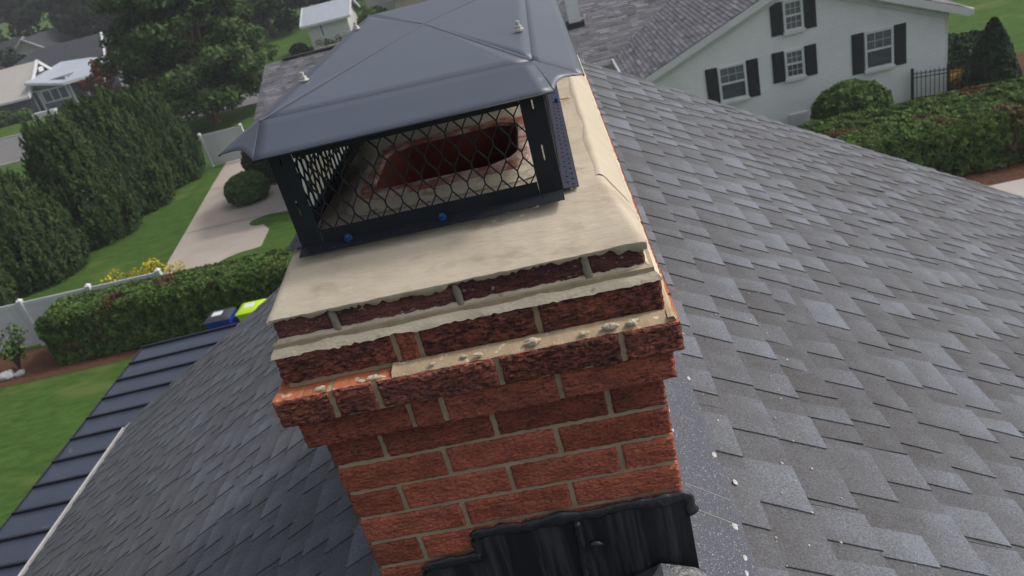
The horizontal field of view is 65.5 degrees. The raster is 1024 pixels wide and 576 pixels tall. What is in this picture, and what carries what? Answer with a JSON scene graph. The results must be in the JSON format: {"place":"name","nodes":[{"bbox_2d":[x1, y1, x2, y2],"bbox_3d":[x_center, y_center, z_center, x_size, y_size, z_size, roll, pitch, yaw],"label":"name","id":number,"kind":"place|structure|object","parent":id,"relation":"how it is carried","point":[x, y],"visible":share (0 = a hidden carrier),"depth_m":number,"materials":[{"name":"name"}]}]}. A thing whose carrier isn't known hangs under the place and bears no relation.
{"place":"outdoors","nodes":[
{"label":"outdoors","id":0,"kind":"place"},
{"bbox_2d":[0,84,258,164],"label":"road","id":1,"kind":"structure","parent":0,"point":[10,150],"depth_m":58.41,"materials":[{"name":"grey asphalt"}]},
{"bbox_2d":[163,159,287,273],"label":"driveway","id":2,"kind":"structure","parent":0,"point":[208,245],"depth_m":30.86,"materials":[{"name":"concrete"}]},
{"bbox_2d":[184,216,257,233],"bbox_3d":[-11.416,-2.463,31.181,3.103,0.001,0.060,-13,27,4],"label":"driveway joint","id":3,"kind":"object","parent":2,"relation":"on","point":[218,225],"visible":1,"depth_m":31.19,"materials":[{"name":"grey concrete"}]},
{"bbox_2d":[223,170,270,206],"bbox_3d":[-11.011,-4.215,33.022,1.970,1.339,1.979,-12,27,6],"label":"shrub","id":4,"kind":"object","parent":2,"relation":"on","point":[242,188],"visible":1,"depth_m":32.46,"materials":[{"name":"green plant"}]},
{"bbox_2d":[299,0,359,49],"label":"house","id":5,"kind":"structure","parent":0,"point":[328,24],"depth_m":67.97,"materials":[{"name":"metal"}]},
{"bbox_2d":[317,24,326,37],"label":"window","id":6,"kind":"structure","parent":5,"relation":"in","point":[321,28],"depth_m":67.90,"materials":[{"name":"white glass"}]},
{"bbox_2d":[365,0,395,10],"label":"house","id":7,"kind":"structure","parent":0,"point":[388,5],"depth_m":73.32,"materials":[{"name":"metal"}]},
{"bbox_2d":[387,0,429,8],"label":"house","id":8,"kind":"structure","parent":0,"point":[400,3],"depth_m":67.11,"materials":[{"name":"beige"}]},
{"bbox_2d":[0,0,1023,526],"bbox_3d":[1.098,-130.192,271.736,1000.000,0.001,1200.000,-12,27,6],"label":"ground","id":9,"kind":"structure","parent":0,"point":[42,420],"depth_m":29.09,"materials":[{"name":"green plant"}]},
{"bbox_2d":[0,29,8,41],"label":"shade tree","id":10,"kind":"object","parent":9,"relation":"on","point":[3,38],"visible":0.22,"depth_m":120.54,"materials":[{"name":"green plant"}]},
{"bbox_2d":[0,110,18,127],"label":"shrub","id":11,"kind":"object","parent":9,"relation":"on","point":[7,117],"visible":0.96,"depth_m":72.71,"materials":[{"name":"green plant"}]},
{"bbox_2d":[0,252,22,306],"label":"cypress tree","id":12,"kind":"object","parent":9,"relation":"on","point":[8,295],"visible":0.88,"depth_m":28.12,"materials":[{"name":"green plant"}]},
{"bbox_2d":[0,36,24,68],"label":"house","id":13,"kind":"structure","parent":9,"relation":"on","point":[11,43],"depth_m":104.19,"materials":[{"name":"grey"}]},
{"bbox_2d":[0,46,26,69],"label":"shade tree","id":14,"kind":"object","parent":9,"relation":"on","point":[9,59],"visible":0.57,"depth_m":93.57,"materials":[{"name":"green plant"}]},
{"bbox_2d":[14,107,35,121],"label":"shrub","id":15,"kind":"object","parent":9,"relation":"on","point":[25,113],"visible":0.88,"depth_m":72.72,"materials":[{"name":"green plant"}]},
{"bbox_2d":[3,28,78,67],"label":"house","id":16,"kind":"structure","parent":9,"relation":"on","point":[28,45],"depth_m":100.56,"materials":[{"name":"grey"}]},
{"bbox_2d":[0,167,92,298],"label":"cypress tree","id":17,"kind":"object","parent":9,"relation":"on","point":[42,244],"visible":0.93,"depth_m":29.00,"materials":[{"name":"green plant"}]},
{"bbox_2d":[0,0,114,37],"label":"shade tree","id":18,"kind":"object","parent":9,"relation":"on","point":[17,12],"visible":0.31,"depth_m":115.70,"materials":[{"name":"green plant"}]},
{"bbox_2d":[0,32,134,118],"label":"gray house","id":19,"kind":"structure","parent":9,"relation":"on","point":[40,82],"depth_m":74.27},
{"bbox_2d":[32,90,47,110],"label":"door","id":20,"kind":"structure","parent":19,"relation":"in","point":[36,95],"depth_m":73.90,"materials":[{"name":"grey glass"}]},
{"bbox_2d":[39,85,71,103],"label":"window","id":21,"kind":"structure","parent":19,"relation":"in","point":[57,93],"depth_m":73.63,"materials":[{"name":"white glass"}]},
{"bbox_2d":[29,0,125,37],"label":"shade tree","id":22,"kind":"object","parent":9,"relation":"on","point":[82,12],"visible":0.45,"depth_m":103.36,"materials":[{"name":"green plant"}]},
{"bbox_2d":[0,342,156,387],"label":"mulch bed","id":23,"kind":"object","parent":9,"relation":"on","point":[39,363],"depth_m":22.84,"materials":[{"name":"brown soil"}]},
{"bbox_2d":[0,369,13,381],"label":"rock","id":24,"kind":"object","parent":23,"relation":"on","point":[6,375],"visible":1,"depth_m":22.86,"materials":[{"name":"white stone"}]},
{"bbox_2d":[0,322,27,369],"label":"sapling","id":25,"kind":"object","parent":23,"relation":"on","point":[15,354],"visible":0.99,"depth_m":22.93,"materials":[{"name":"green plant"}]},
{"bbox_2d":[13,369,24,376],"bbox_3d":[-14.246,2.471,23.017,0.326,0.198,0.279,-22,28,-15],"label":"rock","id":26,"kind":"object","parent":23,"relation":"on","point":[20,372],"visible":1,"depth_m":22.92,"materials":[{"name":"grey stone"}]},
{"bbox_2d":[33,247,295,365],"bbox_3d":[-9.545,0.439,22.803,7.912,1.730,1.774,-12,27,6],"label":"hedge","id":27,"kind":"object","parent":23,"relation":"on","point":[126,316],"visible":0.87,"depth_m":22.25,"materials":[{"name":"green plant"}]},
{"bbox_2d":[17,107,144,251],"bbox_3d":[-17.820,-4.325,32.372,4.440,5.935,3.998,-12,27,6],"label":"cypress tree","id":28,"kind":"object","parent":9,"relation":"on","point":[71,177],"visible":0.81,"depth_m":31.43,"materials":[{"name":"green plant"}]},
{"bbox_2d":[0,268,162,351],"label":"vinyl fence","id":29,"kind":"object","parent":9,"relation":"on","point":[24,315],"visible":0.3,"depth_m":24.06,"materials":[{"name":"white plastic"}]},
{"bbox_2d":[76,59,128,98],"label":"maple tree","id":30,"kind":"object","parent":9,"relation":"on","point":[95,77],"visible":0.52,"depth_m":64.19,"materials":[{"name":"red plant"}]},
{"bbox_2d":[60,84,177,222],"bbox_3d":[-17.661,-5.801,35.140,4.360,6.190,4.318,-22,27,-14],"label":"cypress tree","id":31,"kind":"object","parent":9,"relation":"on","point":[104,117],"visible":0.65,"depth_m":34.40,"materials":[{"name":"green plant"}]},
{"bbox_2d":[102,12,141,30],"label":"shade tree","id":32,"kind":"object","parent":9,"relation":"on","point":[104,28],"visible":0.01,"depth_m":100.40,"materials":[{"name":"green plant"}]},
{"bbox_2d":[0,102,256,166],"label":"kerb","id":33,"kind":"structure","parent":9,"relation":"on","point":[199,117],"depth_m":53.18,"materials":[{"name":"concrete"}]},
{"bbox_2d":[100,258,186,283],"bbox_3d":[-11.495,-0.098,24.762,3.180,1.765,1.306,-12,27,6],"label":"yellow shrub","id":34,"kind":"object","parent":9,"relation":"on","point":[148,265],"visible":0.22,"depth_m":24.49,"materials":[{"name":"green plant"}]},
{"bbox_2d":[109,79,205,189],"bbox_3d":[-17.280,-7.066,38.102,4.179,5.564,4.121,-12,27,6],"label":"cypress tree","id":35,"kind":"object","parent":9,"relation":"on","point":[158,118],"visible":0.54,"depth_m":37.40,"materials":[{"name":"green plant"}]},
{"bbox_2d":[88,0,279,124],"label":"shade tree","id":36,"kind":"object","parent":9,"relation":"on","point":[199,66],"visible":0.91,"depth_m":46.20,"materials":[{"name":"green plant"}]},
{"bbox_2d":[197,123,243,167],"bbox_3d":[-14.237,-7.096,39.616,2.320,1.800,0.170,-12,27,6],"label":"vinyl fence","id":37,"kind":"object","parent":9,"relation":"on","point":[215,144],"visible":0.77,"depth_m":39.56,"materials":[{"name":"white plastic"}]},
{"bbox_2d":[203,307,238,329],"bbox_3d":[-7.505,1.133,20.996,0.730,1.133,0.680,-12,27,6],"label":"wheelie bin","id":38,"kind":"object","parent":9,"relation":"on","point":[220,318],"visible":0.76,"depth_m":20.60,"materials":[{"name":"blue plastic"}]},
{"bbox_2d":[186,0,288,66],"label":"shade tree","id":39,"kind":"object","parent":9,"relation":"on","point":[266,8],"visible":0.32,"depth_m":64.47,"materials":[{"name":"green plant"}]},
{"bbox_2d":[235,299,265,321],"bbox_3d":[-6.678,0.913,20.997,0.730,1.133,0.680,-12,27,6],"label":"wheelie bin","id":40,"kind":"object","parent":9,"relation":"on","point":[245,310],"visible":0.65,"depth_m":20.59,"materials":[{"name":"plastic"}]},
{"bbox_2d":[240,151,282,182],"bbox_3d":[-10.952,-5.728,35.036,1.962,2.130,1.941,-12,27,6],"label":"shrub","id":41,"kind":"object","parent":9,"relation":"on","point":[262,167],"visible":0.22,"depth_m":34.47,"materials":[{"name":"green plant"}]},
{"bbox_2d":[242,0,309,38],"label":"shade tree","id":42,"kind":"object","parent":9,"relation":"on","point":[286,21],"visible":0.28,"depth_m":85.06,"materials":[{"name":"green plant"}]},
{"bbox_2d":[289,42,308,55],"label":"shrub","id":43,"kind":"object","parent":9,"relation":"on","point":[297,48],"visible":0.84,"depth_m":68.35,"materials":[{"name":"green plant"}]},
{"bbox_2d":[253,45,347,204],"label":"garage","id":44,"kind":"structure","parent":9,"relation":"on","point":[280,78],"depth_m":29.82,"materials":[{"name":"white"}]},
{"bbox_2d":[304,151,334,197],"bbox_3d":[-6.973,-4.035,29.695,1.000,2.050,0.060,-12,27,6],"label":"door","id":45,"kind":"structure","parent":44,"relation":"in","point":[307,157],"depth_m":29.48,"materials":[{"name":"beige"}]},
{"bbox_2d":[309,0,331,5],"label":"shade tree","id":46,"kind":"object","parent":9,"relation":"on","point":[312,2],"visible":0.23,"depth_m":88.10,"materials":[{"name":"green plant"}]},
{"bbox_2d":[356,5,388,24],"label":"shrub","id":47,"kind":"object","parent":9,"relation":"on","point":[371,10],"visible":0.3,"depth_m":68.06,"materials":[{"name":"green plant"}]},
{"bbox_2d":[557,0,974,125],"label":"white house","id":48,"kind":"structure","parent":9,"relation":"on","point":[785,61],"depth_m":25.19,"materials":[{"name":"paint"}]},
{"bbox_2d":[564,0,584,29],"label":"vent stack","id":49,"kind":"object","parent":48,"relation":"on","point":[575,20],"visible":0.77,"depth_m":30.99,"materials":[{"name":"white plastic"}]},
{"bbox_2d":[717,61,750,104],"bbox_3d":[7.056,-6.516,25.400,0.960,1.210,0.120,-12,27,6],"label":"window","id":50,"kind":"structure","parent":48,"relation":"in","point":[733,86],"depth_m":25.41,"materials":[{"name":"white glass"}]},
{"bbox_2d":[782,0,805,35],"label":"window","id":51,"kind":"structure","parent":48,"relation":"in","point":[793,18],"depth_m":24.49,"materials":[{"name":"white glass"}]},
{"bbox_2d":[784,47,807,82],"bbox_3d":[8.930,-7.043,25.130,0.680,0.972,0.120,-12,27,6],"label":"window","id":52,"kind":"structure","parent":48,"relation":"in","point":[794,58],"depth_m":25.14,"materials":[{"name":"white glass"}]},
{"bbox_2d":[789,110,808,125],"bbox_3d":[9.340,-5.501,25.939,0.616,0.434,0.080,-12,27,6],"label":"crawl door","id":53,"kind":"structure","parent":48,"relation":"in","point":[795,119],"depth_m":25.90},
{"bbox_2d":[864,26,895,73],"bbox_3d":[11.500,-7.443,24.929,0.960,1.280,0.120,-12,27,6],"label":"window","id":54,"kind":"structure","parent":48,"relation":"in","point":[878,44],"depth_m":24.94,"materials":[{"name":"white glass"}]},
{"bbox_2d":[810,78,893,121],"bbox_3d":[10.272,-5.463,24.069,2.464,1.743,2.081,-12,27,6],"label":"shrub","id":55,"kind":"object","parent":9,"relation":"on","point":[848,96],"visible":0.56,"depth_m":23.51,"materials":[{"name":"green plant"}]},
{"bbox_2d":[911,57,987,99],"bbox_3d":[13.690,-6.523,24.991,2.127,1.080,0.085,-5,28,19],"label":"metal fence","id":56,"kind":"object","parent":9,"relation":"on","point":[948,72],"visible":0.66,"depth_m":24.97,"materials":[{"name":"black metal"}]},
{"bbox_2d":[935,52,1023,95],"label":"flower bed","id":57,"kind":"object","parent":9,"relation":"on","point":[1020,57],"visible":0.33,"depth_m":26.48,"materials":[{"name":"brown soil"}]},
{"bbox_2d":[950,68,964,87],"bbox_3d":[14.431,-6.858,25.954,1.696,0.527,1.008,-12,27,6],"label":"shrub","id":58,"kind":"object","parent":57,"relation":"on","point":[960,78],"visible":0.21,"depth_m":25.67,"materials":[{"name":"orange plant"}]},
{"bbox_2d":[947,33,976,69],"bbox_3d":[14.566,-7.868,26.905,2.184,1.421,2.192,-12,27,6],"label":"shrub","id":59,"kind":"object","parent":57,"relation":"on","point":[960,47],"visible":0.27,"depth_m":26.12,"materials":[{"name":"green plant"}]},
{"bbox_2d":[959,29,982,42],"bbox_3d":[15.934,-8.385,27.635,2.166,1.040,1.962,-12,27,6],"label":"shrub","id":60,"kind":"object","parent":57,"relation":"on","point":[974,36],"visible":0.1,"depth_m":27.35,"materials":[{"name":"green plant"}]},
{"bbox_2d":[960,17,1022,87],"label":"cone tree","id":61,"kind":"object","parent":57,"relation":"on","point":[994,45],"visible":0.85,"depth_m":24.53,"materials":[{"name":"green plant"}]},
{"bbox_2d":[954,160,1023,185],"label":"mulch border","id":62,"kind":"object","parent":9,"relation":"on","point":[1007,173],"depth_m":19.87,"materials":[{"name":"brown soil"}]},
{"bbox_2d":[798,75,1023,176],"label":"hedge","id":63,"kind":"object","parent":62,"relation":"on","point":[971,129],"visible":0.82,"depth_m":20.00,"materials":[{"name":"green plant"}]},
{"bbox_2d":[990,178,1023,196],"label":"side drive","id":64,"kind":"structure","parent":9,"relation":"on","point":[1016,187],"depth_m":19.14,"materials":[{"name":"concrete"}]},
{"bbox_2d":[18,59,1023,575],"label":"roof","id":65,"kind":"structure","parent":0,"point":[852,327],"depth_m":3.37,"materials":[{"name":"grey asphalt"}]},
{"bbox_2d":[0,322,239,575],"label":"metal porch roof","id":66,"kind":"structure","parent":65,"relation":"attached to","point":[149,373],"depth_m":10.77,"materials":[{"name":"grey metal"}]},
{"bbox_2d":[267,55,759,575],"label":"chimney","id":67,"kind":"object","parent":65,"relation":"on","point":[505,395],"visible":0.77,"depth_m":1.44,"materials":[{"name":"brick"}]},
{"bbox_2d":[219,0,584,257],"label":"spark arrestor","id":68,"kind":"object","parent":67,"relation":"on","point":[413,68],"visible":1,"depth_m":1.39,"materials":[{"name":"metal"}]}
]}

